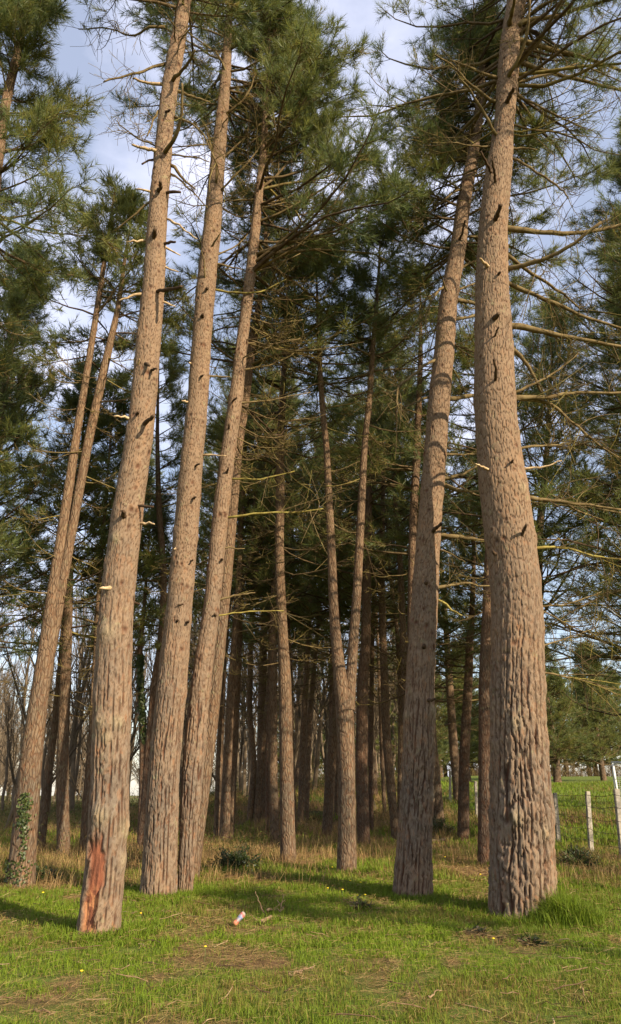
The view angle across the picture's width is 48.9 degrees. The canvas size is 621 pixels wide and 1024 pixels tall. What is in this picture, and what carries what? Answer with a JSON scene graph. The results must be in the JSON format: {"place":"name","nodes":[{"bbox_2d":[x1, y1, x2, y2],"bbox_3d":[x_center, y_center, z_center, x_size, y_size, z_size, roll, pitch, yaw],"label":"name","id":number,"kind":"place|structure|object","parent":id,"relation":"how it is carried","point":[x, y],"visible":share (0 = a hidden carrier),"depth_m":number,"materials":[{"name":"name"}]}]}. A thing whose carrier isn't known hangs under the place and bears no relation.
{"place":"outdoors","nodes":[
{"label":"outdoors","id":0,"kind":"place"},
{"bbox_2d":[0,776,620,1023],"bbox_3d":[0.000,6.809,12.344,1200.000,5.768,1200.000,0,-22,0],"label":"ground","id":1,"kind":"structure","parent":0,"point":[573,780],"depth_m":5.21,"materials":[{"name":"green plant"}]},
{"bbox_2d":[0,698,26,778],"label":"bare tree","id":2,"kind":"object","parent":1,"relation":"on","point":[17,742],"visible":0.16,"depth_m":56.07,"materials":[{"name":"brown wood"}]},
{"bbox_2d":[0,658,29,811],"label":"bare tree","id":3,"kind":"object","parent":1,"relation":"on","point":[6,776],"visible":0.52,"depth_m":41.05,"materials":[{"name":"brown wood"}]},
{"bbox_2d":[0,658,29,775],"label":"bare tree","id":4,"kind":"object","parent":1,"relation":"on","point":[7,695],"visible":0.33,"depth_m":53.50,"materials":[{"name":"plant"}]},
{"bbox_2d":[2,579,44,807],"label":"bare tree","id":5,"kind":"object","parent":1,"relation":"on","point":[26,682],"visible":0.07,"depth_m":37.19,"materials":[{"name":"brown wood"}]},
{"bbox_2d":[0,262,49,560],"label":"pine tree","id":6,"kind":"object","parent":1,"relation":"on","point":[4,354],"visible":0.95,"depth_m":13.10,"materials":[{"name":"green plant"}]},
{"bbox_2d":[0,637,52,746],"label":"bare tree","id":7,"kind":"object","parent":1,"relation":"on","point":[18,708],"visible":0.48,"depth_m":35.63,"materials":[{"name":"grey wood"}]},
{"bbox_2d":[0,356,73,719],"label":"pine tree","id":8,"kind":"object","parent":1,"relation":"on","point":[11,632],"visible":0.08,"depth_m":21.62,"materials":[{"name":"green plant"}]},
{"bbox_2d":[0,610,94,828],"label":"bare tree","id":9,"kind":"object","parent":1,"relation":"on","point":[21,703],"visible":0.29,"depth_m":24.12,"materials":[{"name":"grey wood"}]},
{"bbox_2d":[26,614,73,804],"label":"bare tree","id":10,"kind":"object","parent":1,"relation":"on","point":[44,757],"visible":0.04,"depth_m":39.90,"materials":[{"name":"brown wood"}]},
{"bbox_2d":[36,865,64,882],"bbox_3d":[-4.106,5.541,10.368,0.694,0.358,0.577,12,-25,-26],"label":"shrub","id":11,"kind":"object","parent":1,"relation":"on","point":[42,873],"visible":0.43,"depth_m":10.31,"materials":[{"name":"green plant"}]},
{"bbox_2d":[0,236,105,698],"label":"pine tree","id":12,"kind":"object","parent":1,"relation":"on","point":[30,380],"visible":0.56,"depth_m":16.47,"materials":[{"name":"green plant"}]},
{"bbox_2d":[24,638,89,812],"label":"bare tree","id":13,"kind":"object","parent":1,"relation":"on","point":[55,777],"visible":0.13,"depth_m":32.55,"materials":[{"name":"grey wood"}]},
{"bbox_2d":[0,0,124,376],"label":"pine tree","id":14,"kind":"object","parent":1,"relation":"on","point":[42,131],"visible":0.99,"depth_m":11.57,"materials":[{"name":"green plant"}]},
{"bbox_2d":[44,664,90,827],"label":"bare tree","id":15,"kind":"object","parent":1,"relation":"on","point":[83,735],"visible":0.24,"depth_m":23.64,"materials":[{"name":"grey wood"}]},
{"bbox_2d":[50,596,92,813],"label":"bare tree","id":16,"kind":"object","parent":1,"relation":"on","point":[71,798],"visible":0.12,"depth_m":37.49,"materials":[{"name":"grey wood"}]},
{"bbox_2d":[54,625,91,803],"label":"bare tree","id":17,"kind":"object","parent":1,"relation":"on","point":[77,765],"visible":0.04,"depth_m":41.19,"materials":[{"name":"brown wood"}]},
{"bbox_2d":[0,342,152,853],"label":"pine tree","id":18,"kind":"object","parent":1,"relation":"on","point":[45,801],"visible":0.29,"depth_m":16.46,"materials":[{"name":"green plant"}]},
{"bbox_2d":[0,368,166,855],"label":"pine tree","id":19,"kind":"object","parent":1,"relation":"on","point":[62,782],"visible":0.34,"depth_m":16.25,"materials":[{"name":"green plant"}]},
{"bbox_2d":[11,577,157,816],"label":"bare tree","id":20,"kind":"object","parent":1,"relation":"on","point":[85,648],"visible":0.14,"depth_m":36.77,"materials":[{"name":"grey wood"}]},
{"bbox_2d":[0,361,170,854],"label":"pine tree","id":21,"kind":"object","parent":1,"relation":"on","point":[145,568],"visible":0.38,"depth_m":16.88,"materials":[{"name":"green plant"}]},
{"bbox_2d":[0,166,190,887],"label":"pine tree","id":22,"kind":"object","parent":1,"relation":"on","point":[123,207],"visible":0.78,"depth_m":13.07,"materials":[{"name":"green plant"}]},
{"bbox_2d":[54,536,152,772],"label":"bare tree","id":23,"kind":"object","parent":1,"relation":"on","point":[76,713],"visible":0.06,"depth_m":34.24,"materials":[{"name":"grey wood"}]},
{"bbox_2d":[74,630,150,757],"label":"bare tree","id":24,"kind":"object","parent":1,"relation":"on","point":[134,679],"visible":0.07,"depth_m":35.55,"materials":[{"name":"brown wood"}]},
{"bbox_2d":[73,438,172,692],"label":"pine tree","id":25,"kind":"object","parent":1,"relation":"on","point":[162,474],"visible":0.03,"depth_m":26.41,"materials":[{"name":"green plant"}]},
{"bbox_2d":[80,485,197,833],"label":"pine tree","id":26,"kind":"object","parent":1,"relation":"on","point":[141,683],"visible":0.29,"depth_m":18.18,"materials":[{"name":"green plant"}]},
{"bbox_2d":[91,628,191,762],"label":"bare tree","id":27,"kind":"object","parent":1,"relation":"on","point":[136,748],"visible":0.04,"depth_m":33.78,"materials":[{"name":"brown wood"}]},
{"bbox_2d":[129,592,155,806],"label":"bare tree","id":28,"kind":"object","parent":1,"relation":"on","point":[132,746],"visible":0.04,"depth_m":40.60,"materials":[{"name":"brown wood"}]},
{"bbox_2d":[23,0,288,935],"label":"pine tree","id":29,"kind":"object","parent":1,"relation":"on","point":[102,893],"visible":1,"depth_m":8.36,"materials":[{"name":"brown plant"}]},
{"bbox_2d":[74,333,247,848],"bbox_3d":[-3.899,1.298,18.104,4.860,14.035,3.684,0,-22,0],"label":"pine tree","id":30,"kind":"object","parent":1,"relation":"on","point":[170,384],"visible":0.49,"depth_m":18.44,"materials":[{"name":"green plant"}]},
{"bbox_2d":[143,615,197,798],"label":"bare tree","id":31,"kind":"object","parent":1,"relation":"on","point":[181,760],"visible":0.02,"depth_m":40.70,"materials":[{"name":"brown wood"}]},
{"bbox_2d":[0,690,392,803],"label":"woodland","id":32,"kind":"object","parent":1,"relation":"on","point":[9,786],"visible":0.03,"depth_m":73.16,"materials":[{"name":"wood"}]},
{"bbox_2d":[137,417,260,700],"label":"pine tree","id":33,"kind":"object","parent":1,"relation":"on","point":[199,622],"visible":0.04,"depth_m":31.23,"materials":[{"name":"green plant"}]},
{"bbox_2d":[184,668,257,779],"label":"bare tree","id":34,"kind":"object","parent":1,"relation":"on","point":[214,772],"visible":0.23,"depth_m":27.41,"materials":[{"name":"grey wood"}]},
{"bbox_2d":[191,610,267,795],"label":"bare tree","id":35,"kind":"object","parent":1,"relation":"on","point":[244,764],"visible":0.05,"depth_m":33.60,"materials":[{"name":"brown wood"}]},
{"bbox_2d":[196,544,262,797],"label":"bare tree","id":36,"kind":"object","parent":1,"relation":"on","point":[245,689],"visible":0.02,"depth_m":32.79,"materials":[{"name":"grey wood"}]},
{"bbox_2d":[207,840,264,871],"bbox_3d":[-1.331,6.186,11.997,1.036,0.772,1.054,0,-22,0],"label":"shrub","id":37,"kind":"object","parent":1,"relation":"on","point":[241,859],"visible":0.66,"depth_m":11.93,"materials":[{"name":"green plant"}]},
{"bbox_2d":[171,414,305,839],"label":"pine tree","id":38,"kind":"object","parent":1,"relation":"on","point":[219,764],"visible":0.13,"depth_m":20.22,"materials":[{"name":"green plant"}]},
{"bbox_2d":[105,0,372,899],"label":"pine tree","id":39,"kind":"object","parent":1,"relation":"on","point":[159,875],"visible":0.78,"depth_m":11.79,"materials":[{"name":"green plant"}]},
{"bbox_2d":[159,379,322,842],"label":"pine tree","id":40,"kind":"object","parent":1,"relation":"on","point":[226,780],"visible":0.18,"depth_m":19.91,"materials":[{"name":"green plant"}]},
{"bbox_2d":[224,647,257,790],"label":"bare tree","id":41,"kind":"object","parent":1,"relation":"on","point":[240,765],"visible":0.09,"depth_m":36.17,"materials":[{"name":"grey wood"}]},
{"bbox_2d":[126,100,390,876],"bbox_3d":[-1.052,-2.160,14.121,5.931,17.465,5.454,0,-22,0],"label":"pine tree","id":42,"kind":"object","parent":1,"relation":"on","point":[216,689],"visible":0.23,"depth_m":13.59,"materials":[{"name":"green plant"}]},
{"bbox_2d":[170,315,348,838],"bbox_3d":[-1.962,1.008,21.697,4.875,17.349,5.237,-20,-29,40],"label":"pine tree","id":43,"kind":"object","parent":1,"relation":"on","point":[235,745],"visible":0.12,"depth_m":20.67,"materials":[{"name":"green plant"}]},
{"bbox_2d":[198,402,329,818],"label":"pine tree","id":44,"kind":"object","parent":1,"relation":"on","point":[261,698],"visible":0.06,"depth_m":25.91,"materials":[{"name":"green plant"}]},
{"bbox_2d":[201,453,329,823],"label":"pine tree","id":45,"kind":"object","parent":1,"relation":"on","point":[257,801],"visible":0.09,"depth_m":24.60,"materials":[{"name":"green plant"}]},
{"bbox_2d":[225,488,306,822],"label":"pine tree","id":46,"kind":"object","parent":1,"relation":"on","point":[252,784],"visible":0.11,"depth_m":24.66,"materials":[{"name":"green plant"}]},
{"bbox_2d":[231,514,313,834],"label":"pine tree","id":47,"kind":"object","parent":1,"relation":"on","point":[267,771],"visible":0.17,"depth_m":21.63,"materials":[{"name":"green plant"}]},
{"bbox_2d":[192,344,354,844],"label":"pine tree","id":48,"kind":"object","parent":1,"relation":"on","point":[272,753],"visible":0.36,"depth_m":20.36,"materials":[{"name":"green plant"}]},
{"bbox_2d":[172,223,375,861],"bbox_3d":[-0.894,-0.386,16.978,4.939,16.378,4.913,0,-22,0],"label":"pine tree","id":49,"kind":"object","parent":1,"relation":"on","point":[287,831],"visible":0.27,"depth_m":16.21,"materials":[{"name":"green plant"}]},
{"bbox_2d":[163,0,430,892],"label":"pine tree","id":50,"kind":"object","parent":1,"relation":"on","point":[340,160],"visible":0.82,"depth_m":12.71,"materials":[{"name":"green plant"}]},
{"bbox_2d":[277,650,327,753],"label":"bare tree","id":51,"kind":"object","parent":1,"relation":"on","point":[298,738],"visible":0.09,"depth_m":32.44,"materials":[{"name":"grey wood"}]},
{"bbox_2d":[231,394,374,833],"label":"pine tree","id":52,"kind":"object","parent":1,"relation":"on","point":[289,631],"visible":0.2,"depth_m":22.20,"materials":[{"name":"green plant"}]},
{"bbox_2d":[293,656,326,777],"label":"bare tree","id":53,"kind":"object","parent":1,"relation":"on","point":[322,748],"visible":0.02,"depth_m":44.23,"materials":[{"name":"grey wood"}]},
{"bbox_2d":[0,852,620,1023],"bbox_3d":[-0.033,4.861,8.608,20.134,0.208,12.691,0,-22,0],"label":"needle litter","id":54,"kind":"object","parent":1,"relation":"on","point":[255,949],"visible":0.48,"depth_m":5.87,"materials":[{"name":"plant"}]},
{"bbox_2d":[0,778,620,892],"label":"dry grass","id":55,"kind":"structure","parent":1,"relation":"on","point":[213,853],"depth_m":14.54,"materials":[{"name":"plant"}]},
{"bbox_2d":[0,751,620,874],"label":"undergrowth","id":56,"kind":"object","parent":1,"relation":"on","point":[473,772],"visible":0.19,"depth_m":25.81,"materials":[{"name":"green plant"}]},
{"bbox_2d":[293,605,327,789],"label":"bare tree","id":57,"kind":"object","parent":1,"relation":"on","point":[299,713],"visible":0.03,"depth_m":33.53,"materials":[{"name":"grey wood"}]},
{"bbox_2d":[0,852,620,1023],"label":"twig litter","id":58,"kind":"object","parent":1,"relation":"on","point":[134,976],"visible":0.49,"depth_m":5.32,"materials":[{"name":"brown wood"}]},
{"bbox_2d":[277,452,344,787],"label":"pine tree","id":59,"kind":"object","parent":1,"relation":"on","point":[297,772],"depth_m":36.01,"materials":[{"name":"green plant"}]},
{"bbox_2d":[303,642,327,779],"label":"bare tree","id":60,"kind":"object","parent":1,"relation":"on","point":[312,742],"visible":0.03,"depth_m":44.15,"materials":[{"name":"grey wood"}]},
{"bbox_2d":[242,409,389,825],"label":"pine tree","id":61,"kind":"object","parent":1,"relation":"on","point":[302,773],"visible":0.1,"depth_m":24.26,"materials":[{"name":"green plant"}]},
{"bbox_2d":[312,659,328,775],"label":"bare tree","id":62,"kind":"object","parent":1,"relation":"on","point":[325,755],"visible":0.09,"depth_m":37.41,"materials":[{"name":"grey wood"}]},
{"bbox_2d":[262,425,385,822],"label":"pine tree","id":63,"kind":"object","parent":1,"relation":"on","point":[308,743],"visible":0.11,"depth_m":25.40,"materials":[{"name":"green plant"}]},
{"bbox_2d":[293,618,360,742],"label":"bare tree","id":64,"kind":"object","parent":1,"relation":"on","point":[326,728],"visible":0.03,"depth_m":37.27,"materials":[{"name":"grey wood"}]},
{"bbox_2d":[312,595,349,789],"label":"bare tree","id":65,"kind":"object","parent":1,"relation":"on","point":[317,762],"visible":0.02,"depth_m":34.08,"materials":[{"name":"grey wood"}]},
{"bbox_2d":[258,398,405,835],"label":"pine tree","id":66,"kind":"object","parent":1,"relation":"on","point":[328,804],"visible":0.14,"depth_m":21.37,"materials":[{"name":"green plant"}]},
{"bbox_2d":[295,491,378,815],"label":"pine tree","id":67,"kind":"object","parent":1,"relation":"on","point":[336,795],"visible":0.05,"depth_m":25.92,"materials":[{"name":"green plant"}]},
{"bbox_2d":[211,207,473,873],"bbox_3d":[0.933,-0.597,14.232,6.495,14.672,3.628,0,-22,0],"label":"pine tree","id":68,"kind":"object","parent":1,"relation":"on","point":[344,678],"visible":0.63,"depth_m":14.58,"materials":[{"name":"green plant"}]},
{"bbox_2d":[296,442,394,809],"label":"pine tree","id":69,"kind":"object","parent":1,"relation":"on","point":[329,680],"visible":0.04,"depth_m":28.10,"materials":[{"name":"green plant"}]},
{"bbox_2d":[242,294,454,846],"bbox_3d":[1.299,0.505,20.176,6.545,17.118,5.582,0,-22,0],"label":"pine tree","id":70,"kind":"object","parent":1,"relation":"on","point":[361,778],"visible":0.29,"depth_m":19.14,"materials":[{"name":"green plant"}]},
{"bbox_2d":[296,468,406,795],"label":"pine tree","id":71,"kind":"object","parent":1,"relation":"on","point":[375,789],"visible":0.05,"depth_m":32.38,"materials":[{"name":"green plant"}]},
{"bbox_2d":[328,666,397,810],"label":"bare tree","id":72,"kind":"object","parent":1,"relation":"on","point":[376,712],"visible":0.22,"depth_m":28.02,"materials":[{"name":"grey wood"}]},
{"bbox_2d":[355,640,396,772],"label":"bare tree","id":73,"kind":"object","parent":1,"relation":"on","point":[393,731],"visible":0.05,"depth_m":47.27,"materials":[{"name":"grey wood"}]},
{"bbox_2d":[306,402,453,832],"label":"pine tree","id":74,"kind":"object","parent":1,"relation":"on","point":[370,772],"visible":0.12,"depth_m":22.62,"materials":[{"name":"green plant"}]},
{"bbox_2d":[305,384,455,840],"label":"pine tree","id":75,"kind":"object","parent":1,"relation":"on","point":[388,759],"visible":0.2,"depth_m":20.36,"materials":[{"name":"green plant"}]},
{"bbox_2d":[343,484,440,815],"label":"pine tree","id":76,"kind":"object","parent":1,"relation":"on","point":[382,768],"visible":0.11,"depth_m":26.63,"materials":[{"name":"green plant"}]},
{"bbox_2d":[313,366,483,825],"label":"pine tree","id":77,"kind":"object","parent":1,"relation":"on","point":[438,810],"visible":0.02,"depth_m":23.85,"materials":[{"name":"green plant"}]},
{"bbox_2d":[337,337,462,731],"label":"pine tree","id":78,"kind":"object","parent":1,"relation":"on","point":[402,622],"visible":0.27,"depth_m":20.27,"materials":[{"name":"green plant"}]},
{"bbox_2d":[338,429,461,814],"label":"pine tree","id":79,"kind":"object","parent":1,"relation":"on","point":[400,721],"visible":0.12,"depth_m":22.11,"materials":[{"name":"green plant"}]},
{"bbox_2d":[284,251,536,706],"bbox_3d":[2.660,-0.028,16.544,4.965,15.322,5.147,20,-30,-41],"label":"pine tree","id":80,"kind":"object","parent":1,"relation":"on","point":[411,520],"visible":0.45,"depth_m":16.71,"materials":[{"name":"green plant"}]},
{"bbox_2d":[375,655,456,770],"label":"pine tree","id":81,"kind":"object","parent":1,"relation":"on","point":[439,734],"visible":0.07,"depth_m":46.99,"materials":[{"name":"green plant"}]},
{"bbox_2d":[374,472,482,799],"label":"pine tree","id":82,"kind":"object","parent":1,"relation":"on","point":[453,744],"visible":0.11,"depth_m":31.68,"materials":[{"name":"green plant"}]},
{"bbox_2d":[393,483,484,840],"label":"pine tree","id":83,"kind":"object","parent":1,"relation":"on","point":[463,796],"visible":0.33,"depth_m":20.68,"materials":[{"name":"green plant"}]},
{"bbox_2d":[432,814,455,834],"bbox_3d":[3.874,9.815,21.117,1.252,0.964,1.404,-9,-24,21],"label":"shrub","id":84,"kind":"object","parent":1,"relation":"on","point":[438,824],"visible":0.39,"depth_m":21.00,"materials":[{"name":"green plant"}]},
{"bbox_2d":[435,677,476,776],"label":"pine tree","id":85,"kind":"object","parent":1,"relation":"on","point":[442,713],"visible":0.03,"depth_m":69.53,"materials":[{"name":"green plant"}]},
{"bbox_2d":[436,638,478,781],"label":"pine tree","id":86,"kind":"object","parent":1,"relation":"on","point":[474,737],"visible":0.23,"depth_m":49.44,"materials":[{"name":"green plant"}]},
{"bbox_2d":[304,0,620,921],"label":"pine tree","id":87,"kind":"object","parent":1,"relation":"on","point":[522,872],"visible":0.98,"depth_m":10.51,"materials":[{"name":"green plant"}]},
{"bbox_2d":[344,0,619,896],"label":"pine tree","id":88,"kind":"object","parent":1,"relation":"on","point":[413,868],"visible":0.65,"depth_m":12.62,"materials":[{"name":"green plant"}]},
{"bbox_2d":[369,226,618,864],"bbox_3d":[4.391,-0.538,16.132,5.529,15.999,5.026,-13,-25,29],"label":"pine tree","id":89,"kind":"object","parent":1,"relation":"on","point":[483,850],"visible":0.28,"depth_m":15.62,"materials":[{"name":"green plant"}]},
{"bbox_2d":[437,437,581,671],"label":"pine tree","id":90,"kind":"object","parent":1,"relation":"on","point":[439,603],"visible":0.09,"depth_m":31.49,"materials":[{"name":"green plant"}]},
{"bbox_2d":[401,284,620,713],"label":"pine tree","id":91,"kind":"object","parent":1,"relation":"on","point":[526,342],"visible":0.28,"depth_m":21.15,"materials":[{"name":"green plant"}]},
{"bbox_2d":[516,930,547,946],"bbox_3d":[1.986,3.848,6.130,0.297,0.169,0.321,-16,-27,35],"label":"weed","id":92,"kind":"object","parent":1,"relation":"on","point":[527,939],"visible":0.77,"depth_m":6.11,"materials":[{"name":"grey plant"}]},
{"bbox_2d":[449,770,620,858],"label":"wire fence","id":93,"kind":"object","parent":1,"relation":"on","point":[617,800],"visible":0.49,"depth_m":16.06,"materials":[{"name":"concrete"}]},
{"bbox_2d":[549,670,584,776],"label":"pine tree","id":94,"kind":"object","parent":1,"relation":"on","point":[562,741],"visible":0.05,"depth_m":68.34,"materials":[{"name":"green plant"}]},
{"bbox_2d":[520,107,620,634],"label":"pine tree","id":95,"kind":"object","parent":1,"relation":"on","point":[610,239],"visible":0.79,"depth_m":15.66,"materials":[{"name":"green plant"}]},
{"bbox_2d":[527,231,620,676],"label":"pine tree","id":96,"kind":"object","parent":1,"relation":"on","point":[610,654],"visible":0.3,"depth_m":18.75,"materials":[{"name":"green plant"}]},
{"bbox_2d":[544,640,605,781],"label":"pine tree","id":97,"kind":"object","parent":1,"relation":"on","point":[562,708],"visible":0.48,"depth_m":44.12,"materials":[{"name":"green plant"}]},
{"bbox_2d":[556,841,602,867],"bbox_3d":[4.927,6.438,12.600,0.894,0.664,0.828,-11,-24,25],"label":"shrub","id":98,"kind":"object","parent":1,"relation":"on","point":[580,857],"visible":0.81,"depth_m":12.58,"materials":[{"name":"green plant"}]},
{"bbox_2d":[543,437,620,691],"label":"pine tree","id":99,"kind":"object","parent":1,"relation":"on","point":[610,684],"visible":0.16,"depth_m":22.89,"materials":[{"name":"green plant"}]},
{"bbox_2d":[544,427,620,759],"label":"pine tree","id":100,"kind":"object","parent":1,"relation":"on","point":[586,701],"visible":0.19,"depth_m":28.65,"materials":[{"name":"green plant"}]},
{"bbox_2d":[550,640,620,780],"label":"pine tree","id":101,"kind":"object","parent":1,"relation":"on","point":[597,719],"visible":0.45,"depth_m":47.32,"materials":[{"name":"green plant"}]},
{"bbox_2d":[561,676,620,775],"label":"pine tree","id":102,"kind":"object","parent":1,"relation":"on","point":[576,765],"visible":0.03,"depth_m":71.46,"materials":[{"name":"green plant"}]},
{"bbox_2d":[583,669,620,768],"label":"pine tree","id":103,"kind":"object","parent":1,"relation":"on","point":[617,754],"visible":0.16,"depth_m":71.48,"materials":[{"name":"green plant"}]},
{"bbox_2d":[0,0,620,795],"label":"sky","id":104,"kind":"structure","parent":0,"point":[360,14],"materials":[{"name":"blue"}]},
{"bbox_2d":[611,761,620,794],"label":"football goal","id":105,"kind":"object","parent":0,"point":[615,782],"visible":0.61,"depth_m":28.09,"materials":[{"name":"white paint"}]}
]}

